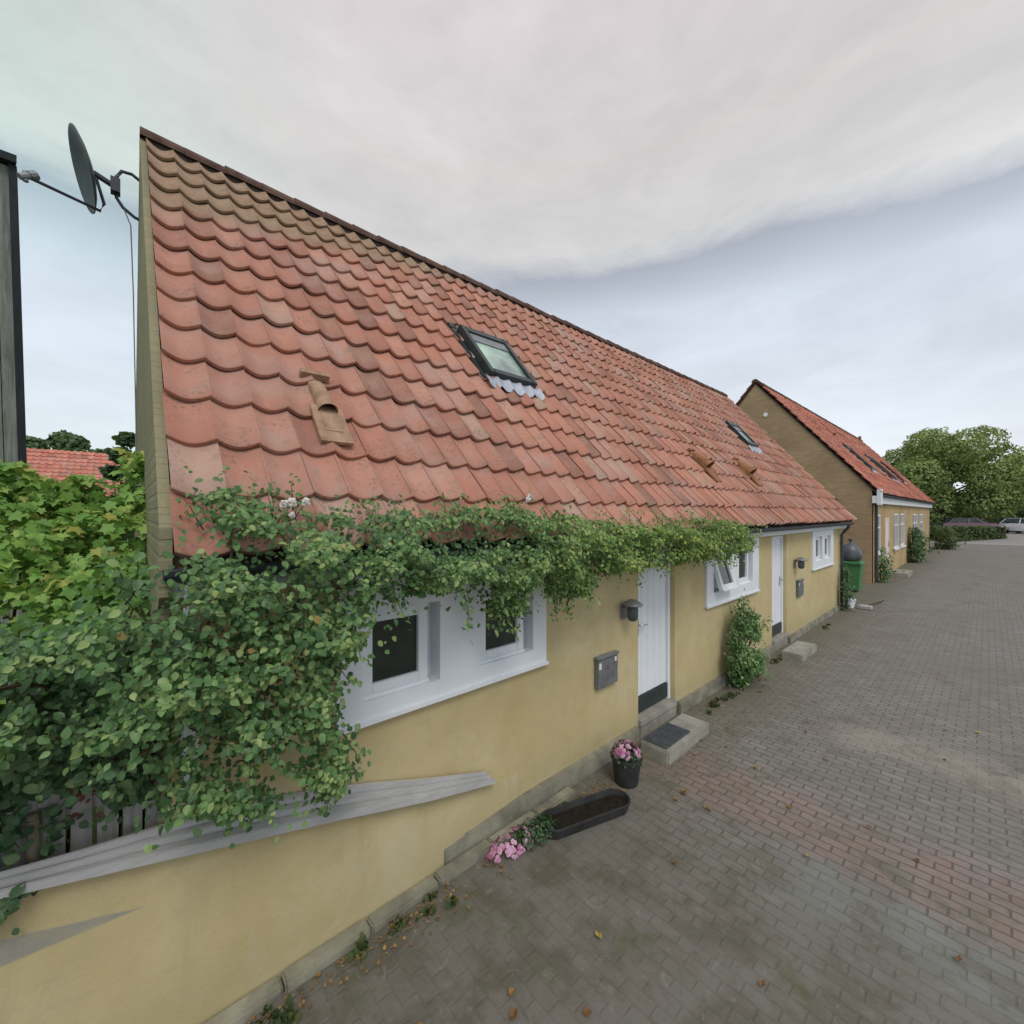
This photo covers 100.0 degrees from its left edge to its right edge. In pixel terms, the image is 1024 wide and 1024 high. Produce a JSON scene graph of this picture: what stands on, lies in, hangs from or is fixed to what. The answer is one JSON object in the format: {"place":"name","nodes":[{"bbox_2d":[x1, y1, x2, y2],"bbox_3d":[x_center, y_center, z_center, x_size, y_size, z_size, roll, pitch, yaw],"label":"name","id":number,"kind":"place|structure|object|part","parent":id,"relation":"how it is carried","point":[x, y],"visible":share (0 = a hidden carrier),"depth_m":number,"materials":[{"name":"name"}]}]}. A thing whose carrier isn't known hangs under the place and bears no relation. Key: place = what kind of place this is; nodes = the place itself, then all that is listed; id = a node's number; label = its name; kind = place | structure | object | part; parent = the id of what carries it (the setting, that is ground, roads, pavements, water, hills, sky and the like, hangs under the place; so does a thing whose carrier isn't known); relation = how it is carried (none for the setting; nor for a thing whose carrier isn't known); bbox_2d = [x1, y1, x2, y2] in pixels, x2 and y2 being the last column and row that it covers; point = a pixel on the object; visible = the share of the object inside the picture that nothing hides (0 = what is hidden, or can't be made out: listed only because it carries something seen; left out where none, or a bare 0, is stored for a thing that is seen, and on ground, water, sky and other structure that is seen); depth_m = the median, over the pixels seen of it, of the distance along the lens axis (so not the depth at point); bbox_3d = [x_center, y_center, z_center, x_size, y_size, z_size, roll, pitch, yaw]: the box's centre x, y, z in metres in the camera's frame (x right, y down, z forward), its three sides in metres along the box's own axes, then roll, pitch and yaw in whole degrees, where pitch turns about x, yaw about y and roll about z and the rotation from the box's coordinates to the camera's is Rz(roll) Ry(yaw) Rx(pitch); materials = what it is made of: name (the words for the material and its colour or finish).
{"place":"outdoors","nodes":[
{"label":"outdoors","id":0,"kind":"place"},
{"bbox_2d":[26,448,132,554],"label":"distant house","id":1,"kind":"structure","parent":0,"point":[60,465],"depth_m":23.64,"materials":[{"name":"red tile"}]},
{"bbox_2d":[6,515,1017,865],"bbox_3d":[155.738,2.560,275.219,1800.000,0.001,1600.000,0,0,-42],"label":"ground","id":2,"kind":"structure","parent":0,"point":[94,829],"depth_m":3.56,"materials":[{"name":"soil"}]},
{"bbox_2d":[0,149,31,702],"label":"timber shed","id":3,"kind":"structure","parent":2,"relation":"on","point":[12,424],"depth_m":5.24,"materials":[{"name":"black wood"}]},
{"bbox_2d":[26,430,104,452],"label":"broadleaf tree","id":4,"kind":"object","parent":2,"relation":"on","point":[64,440],"visible":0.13,"depth_m":42.39,"materials":[{"name":"green plant"}]},
{"bbox_2d":[98,431,134,610],"bbox_3d":[-7.766,0.482,8.649,0.858,4.261,0.958,0,0,-42],"label":"conifer bush","id":5,"kind":"object","parent":2,"relation":"on","point":[122,439],"visible":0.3,"depth_m":8.54,"materials":[{"name":"plant"}]},
{"bbox_2d":[0,771,574,1023],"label":"garden wall","id":6,"kind":"structure","parent":2,"relation":"on","point":[182,924],"depth_m":2.12,"materials":[{"name":"yellow paint"}]},
{"bbox_2d":[134,126,857,865],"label":"yellow house","id":7,"kind":"structure","parent":2,"relation":"on","point":[324,356],"depth_m":3.89,"materials":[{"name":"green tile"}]},
{"bbox_2d":[16,123,138,451],"bbox_3d":[-4.149,-1.821,4.200,0.640,3.843,0.707,0,0,-9],"label":"satellite dish","id":8,"kind":"object","parent":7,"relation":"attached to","point":[87,176],"visible":0.96,"depth_m":4.35,"materials":[{"name":"metal"}]},
{"bbox_2d":[594,650,618,689],"bbox_3d":[0.953,1.577,4.318,0.356,0.316,0.059,0,0,-42],"label":"letter box","id":9,"kind":"object","parent":7,"relation":"attached to","point":[606,669],"visible":1,"depth_m":4.29,"materials":[{"name":"grey metal"}]},
{"bbox_2d":[621,599,642,621],"bbox_3d":[1.253,1.014,4.477,0.216,0.227,0.225,0,0,-42],"label":"wall lamp","id":10,"kind":"object","parent":7,"relation":"attached to","point":[629,609],"visible":1,"depth_m":4.43,"materials":[{"name":"grey metal"}]},
{"bbox_2d":[638,554,667,712],"bbox_3d":[1.656,1.382,5.098,0.720,1.786,0.119,0,0,-42],"label":"door","id":11,"kind":"structure","parent":7,"relation":"in","point":[652,684],"depth_m":5.12,"materials":[{"name":"white paint"}]},
{"bbox_2d":[772,538,782,635],"bbox_3d":[4.923,1.382,8.046,0.720,1.786,0.119,0,0,-42],"label":"door","id":12,"kind":"structure","parent":7,"relation":"in","point":[776,624],"depth_m":8.11,"materials":[{"name":"white paint"}]},
{"bbox_2d":[796,578,803,596],"bbox_3d":[5.883,1.527,8.766,0.376,0.346,0.059,0,0,-42],"label":"letter box","id":13,"kind":"object","parent":7,"relation":"attached to","point":[799,587],"visible":1,"depth_m":8.71,"materials":[{"name":"grey metal"}]},
{"bbox_2d":[794,557,807,568],"bbox_3d":[5.723,0.994,8.510,0.216,0.227,0.225,0,0,-42],"label":"wall lamp","id":14,"kind":"object","parent":7,"relation":"attached to","point":[801,562],"visible":1,"depth_m":8.47,"materials":[{"name":"grey metal"}]},
{"bbox_2d":[883,424,1023,525],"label":"broadleaf tree","id":15,"kind":"object","parent":2,"relation":"on","point":[927,465],"visible":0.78,"depth_m":45.55,"materials":[{"name":"green plant"}]},
{"bbox_2d":[930,525,1007,541],"bbox_3d":[40.284,1.884,38.222,5.906,1.703,2.206,0,0,-2],"label":"clipped hedge","id":16,"kind":"object","parent":2,"relation":"on","point":[974,533],"visible":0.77,"depth_m":37.42,"materials":[{"name":"green plant"}]},
{"bbox_2d":[936,492,1023,522],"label":"tall hedge","id":17,"kind":"object","parent":2,"relation":"on","point":[993,515],"visible":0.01,"depth_m":56.73,"materials":[{"name":"green plant"}]},
{"bbox_2d":[1005,453,1023,516],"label":"broadleaf tree","id":18,"kind":"object","parent":2,"relation":"on","point":[1021,512],"visible":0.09,"depth_m":50.21,"materials":[{"name":"green plant"}]},
{"bbox_2d":[0,0,1023,512],"label":"sky","id":19,"kind":"structure","parent":0,"point":[820,203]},
{"bbox_2d":[244,542,1023,1023],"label":"brick road","id":20,"kind":"structure","parent":0,"point":[852,918],"depth_m":2.99,"materials":[{"name":"grey brick"}]},
{"bbox_2d":[0,447,153,787],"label":"tree","id":21,"kind":"object","parent":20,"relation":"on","point":[36,547],"visible":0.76,"depth_m":2.70,"materials":[{"name":"green plant"}]},
{"bbox_2d":[0,753,156,868],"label":"picket fence","id":22,"kind":"object","parent":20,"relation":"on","point":[81,838],"visible":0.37,"depth_m":1.86,"materials":[{"name":"grey wood"}]},
{"bbox_2d":[0,603,182,935],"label":"leafy bush","id":23,"kind":"object","parent":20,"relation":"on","point":[45,778],"visible":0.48,"depth_m":1.70,"materials":[{"name":"green plant"}]},
{"bbox_2d":[70,743,163,818],"bbox_3d":[-1.726,1.166,1.893,0.326,0.261,0.144,0,0,-42],"label":"sprig","id":24,"kind":"object","parent":23,"relation":"attached to","point":[88,800],"visible":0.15,"depth_m":1.83,"materials":[{"name":"green plant"}]},
{"bbox_2d":[0,466,767,853],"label":"climbing rose","id":25,"kind":"object","parent":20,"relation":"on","point":[190,690],"visible":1,"depth_m":1.91,"materials":[{"name":"green plant"}]},
{"bbox_2d":[508,987,514,995],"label":"fallen leaf","id":26,"kind":"object","parent":20,"relation":"on","point":[511,991],"visible":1,"depth_m":2.23,"materials":[{"name":"orange plant"}]},
{"bbox_2d":[509,1007,517,1019],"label":"fallen leaf","id":27,"kind":"object","parent":20,"relation":"on","point":[512,1013],"visible":1,"depth_m":2.14,"materials":[{"name":"brown plant"}]},
{"bbox_2d":[251,623,830,1023],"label":"wall weeds","id":28,"kind":"object","parent":20,"relation":"on","point":[285,1016],"depth_m":2.47,"materials":[{"name":"green plant"}]},
{"bbox_2d":[248,614,848,1023],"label":"leaf litter","id":29,"kind":"object","parent":20,"relation":"on","point":[266,1015],"visible":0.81,"depth_m":2.47,"materials":[{"name":"plant"}]},
{"bbox_2d":[485,788,630,862],"bbox_3d":[0.388,2.432,3.402,1.333,0.136,0.273,0,0,-27],"label":"planter trough","id":30,"kind":"object","parent":20,"relation":"on","point":[561,821],"visible":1,"depth_m":3.41,"materials":[{"name":"plastic"}]},
{"bbox_2d":[582,1006,591,1015],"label":"fallen leaf","id":31,"kind":"object","parent":20,"relation":"on","point":[586,1010],"visible":1,"depth_m":2.14,"materials":[{"name":"brown plant"}]},
{"bbox_2d":[595,930,601,938],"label":"fallen leaf","id":32,"kind":"object","parent":20,"relation":"on","point":[599,934],"visible":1,"depth_m":2.53,"materials":[{"name":"yellow plant"}]},
{"bbox_2d":[609,739,642,788],"bbox_3d":[1.059,2.308,3.992,0.296,0.374,0.303,0,0,8],"label":"flower pot","id":33,"kind":"object","parent":20,"relation":"on","point":[627,759],"visible":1,"depth_m":3.90,"materials":[{"name":"black plastic"}]},
{"bbox_2d":[641,713,708,764],"bbox_3d":[1.788,2.453,4.684,0.930,0.155,0.320,0,0,-42],"label":"door step","id":34,"kind":"object","parent":20,"relation":"on","point":[697,728],"depth_m":4.51,"materials":[{"name":"grey concrete"}]},
{"bbox_2d":[643,722,689,748],"bbox_3d":[1.649,2.364,4.576,0.520,0.018,0.265,0,0,-42],"label":"door mat","id":35,"kind":"object","parent":34,"relation":"on","point":[667,735],"depth_m":4.55,"materials":[{"name":"rubber"}]},
{"bbox_2d":[723,588,773,688],"bbox_3d":[3.458,1.860,6.157,1.130,1.441,0.571,0,0,-42],"label":"bush","id":36,"kind":"object","parent":20,"relation":"on","point":[748,661],"visible":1,"depth_m":6.10,"materials":[{"name":"green plant"}]},
{"bbox_2d":[759,980,765,985],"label":"fallen leaf","id":37,"kind":"object","parent":20,"relation":"on","point":[762,983],"visible":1,"depth_m":2.26,"materials":[{"name":"brown plant"}]},
{"bbox_2d":[781,640,816,661],"bbox_3d":[5.092,2.455,7.612,0.920,0.150,0.320,0,0,-42],"label":"door step","id":38,"kind":"object","parent":20,"relation":"on","point":[800,651],"depth_m":7.43,"materials":[{"name":"grey concrete"}]},
{"bbox_2d":[735,379,934,582],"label":"brick house","id":39,"kind":"structure","parent":20,"relation":"on","point":[884,502],"depth_m":17.29,"materials":[{"name":"orange ceramic"}]},
{"bbox_2d":[878,514,882,554],"bbox_3d":[13.627,0.832,16.021,1.400,1.556,0.150,0,0,-42],"label":"window","id":40,"kind":"structure","parent":39,"relation":"in","point":[879,515],"depth_m":16.41,"materials":[{"name":"white glass"}]},
{"bbox_2d":[885,518,888,568],"bbox_3d":[15.224,1.262,17.460,0.994,2.116,0.152,0,0,-42],"label":"door","id":41,"kind":"structure","parent":39,"relation":"in","point":[886,519],"depth_m":17.59,"materials":[{"name":"paint"}]},
{"bbox_2d":[894,513,900,549],"bbox_3d":[17.228,0.832,19.270,1.500,1.616,0.150,0,0,-42],"label":"window","id":42,"kind":"structure","parent":39,"relation":"in","point":[895,514],"depth_m":19.25,"materials":[{"name":"white glass"}]},
{"bbox_2d":[901,513,905,547],"bbox_3d":[18.750,0.832,20.643,1.600,1.616,0.150,0,0,-42],"label":"window","id":43,"kind":"structure","parent":39,"relation":"in","point":[902,514],"depth_m":20.97,"materials":[{"name":"white glass"}]},
{"bbox_2d":[913,514,916,538],"bbox_3d":[22.722,0.857,24.227,2.300,1.606,0.150,0,0,-42],"label":"window","id":44,"kind":"structure","parent":39,"relation":"in","point":[914,515],"depth_m":24.38,"materials":[{"name":"white glass"}]},
{"bbox_2d":[920,514,923,539],"bbox_3d":[25.246,0.857,26.505,2.300,1.606,0.150,0,0,-42],"label":"window","id":45,"kind":"structure","parent":39,"relation":"in","point":[921,515],"depth_m":26.94,"materials":[{"name":"white glass"}]},
{"bbox_2d":[843,598,855,607],"bbox_3d":[8.901,2.383,11.332,0.280,0.230,0.276,0,0,-42],"label":"pot","id":46,"kind":"object","parent":20,"relation":"on","point":[852,603],"visible":0.56,"depth_m":11.23,"materials":[{"name":"white ceramic"}]},
{"bbox_2d":[840,565,861,610],"bbox_3d":[8.633,1.944,10.897,0.620,1.327,0.467,0,0,-42],"label":"climbing plant","id":47,"kind":"object","parent":20,"relation":"on","point":[848,594],"visible":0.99,"depth_m":10.94,"materials":[{"name":"green plant"}]},
{"bbox_2d":[843,560,864,590],"bbox_3d":[10.851,2.020,13.798,0.636,0.960,0.686,0,0,-42],"label":"green bin","id":48,"kind":"object","parent":20,"relation":"on","point":[855,568],"visible":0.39,"depth_m":13.53,"materials":[{"name":"plastic"}]},
{"bbox_2d":[843,539,862,560],"bbox_3d":[10.868,1.182,13.779,0.570,0.709,0.596,0,0,-42],"label":"rubbish bag","id":49,"kind":"object","parent":48,"relation":"on","point":[852,551],"visible":0.94,"depth_m":13.60,"materials":[{"name":"grey plastic"}]},
{"bbox_2d":[857,600,883,609],"bbox_3d":[9.671,2.450,11.585,1.535,0.080,0.309,0,0,-40],"label":"garden broom","id":50,"kind":"object","parent":20,"relation":"on","point":[866,607],"visible":0.92,"depth_m":11.15,"materials":[{"name":"white"}]},
{"bbox_2d":[877,547,904,582],"bbox_3d":[13.626,1.940,15.496,0.936,1.445,0.800,0,0,-42],"label":"bush","id":51,"kind":"object","parent":20,"relation":"on","point":[885,560],"visible":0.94,"depth_m":15.48,"materials":[{"name":"green plant"}]},
{"bbox_2d":[907,526,943,562],"bbox_3d":[20.962,1.619,21.773,2.725,1.940,1.382,0,0,-42],"label":"bush","id":52,"kind":"object","parent":20,"relation":"on","point":[918,544],"visible":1,"depth_m":21.64,"materials":[{"name":"green plant"}]},
{"bbox_2d":[933,525,966,549],"bbox_3d":[30.268,1.771,29.714,3.107,1.902,1.626,0,0,-42],"label":"corner shrub","id":53,"kind":"object","parent":20,"relation":"on","point":[947,542],"visible":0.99,"depth_m":29.42,"materials":[{"name":"green plant"}]},
{"bbox_2d":[954,955,961,960],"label":"fallen leaf","id":54,"kind":"object","parent":20,"relation":"on","point":[958,958],"visible":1,"depth_m":2.40,"materials":[{"name":"brown plant"}]},
{"bbox_2d":[930,531,1023,544],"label":"car park","id":55,"kind":"structure","parent":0,"point":[1015,538],"depth_m":36.83,"materials":[{"name":"grey asphalt"}]},
{"bbox_2d":[930,517,952,526],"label":"parked car","id":56,"kind":"object","parent":55,"relation":"on","point":[943,521],"visible":0.14,"depth_m":47.93,"materials":[{"name":"paint"}]},
{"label":"windows","id":57,"kind":"part","parent":56,"relation":"part of","materials":[{"name":"glass"}]},
{"bbox_2d":[943,518,1008,530],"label":"parked car","id":58,"kind":"object","parent":55,"relation":"on","point":[973,522],"visible":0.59,"depth_m":42.88,"materials":[{"name":"paint"}]},
{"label":"windows","id":59,"kind":"part","parent":58,"relation":"part of","materials":[{"name":"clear glass"}]},
{"bbox_2d":[999,518,1023,532],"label":"parked car","id":60,"kind":"object","parent":55,"relation":"on","point":[1016,525],"visible":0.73,"depth_m":41.23,"materials":[{"name":"paint"}]},
{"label":"windows","id":61,"kind":"part","parent":60,"relation":"part of","materials":[{"name":"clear glass"}]},
{"bbox_2d":[933,541,1020,544],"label":"footpath","id":62,"kind":"structure","parent":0,"point":[988,543],"depth_m":35.33,"materials":[{"name":"grey concrete"}]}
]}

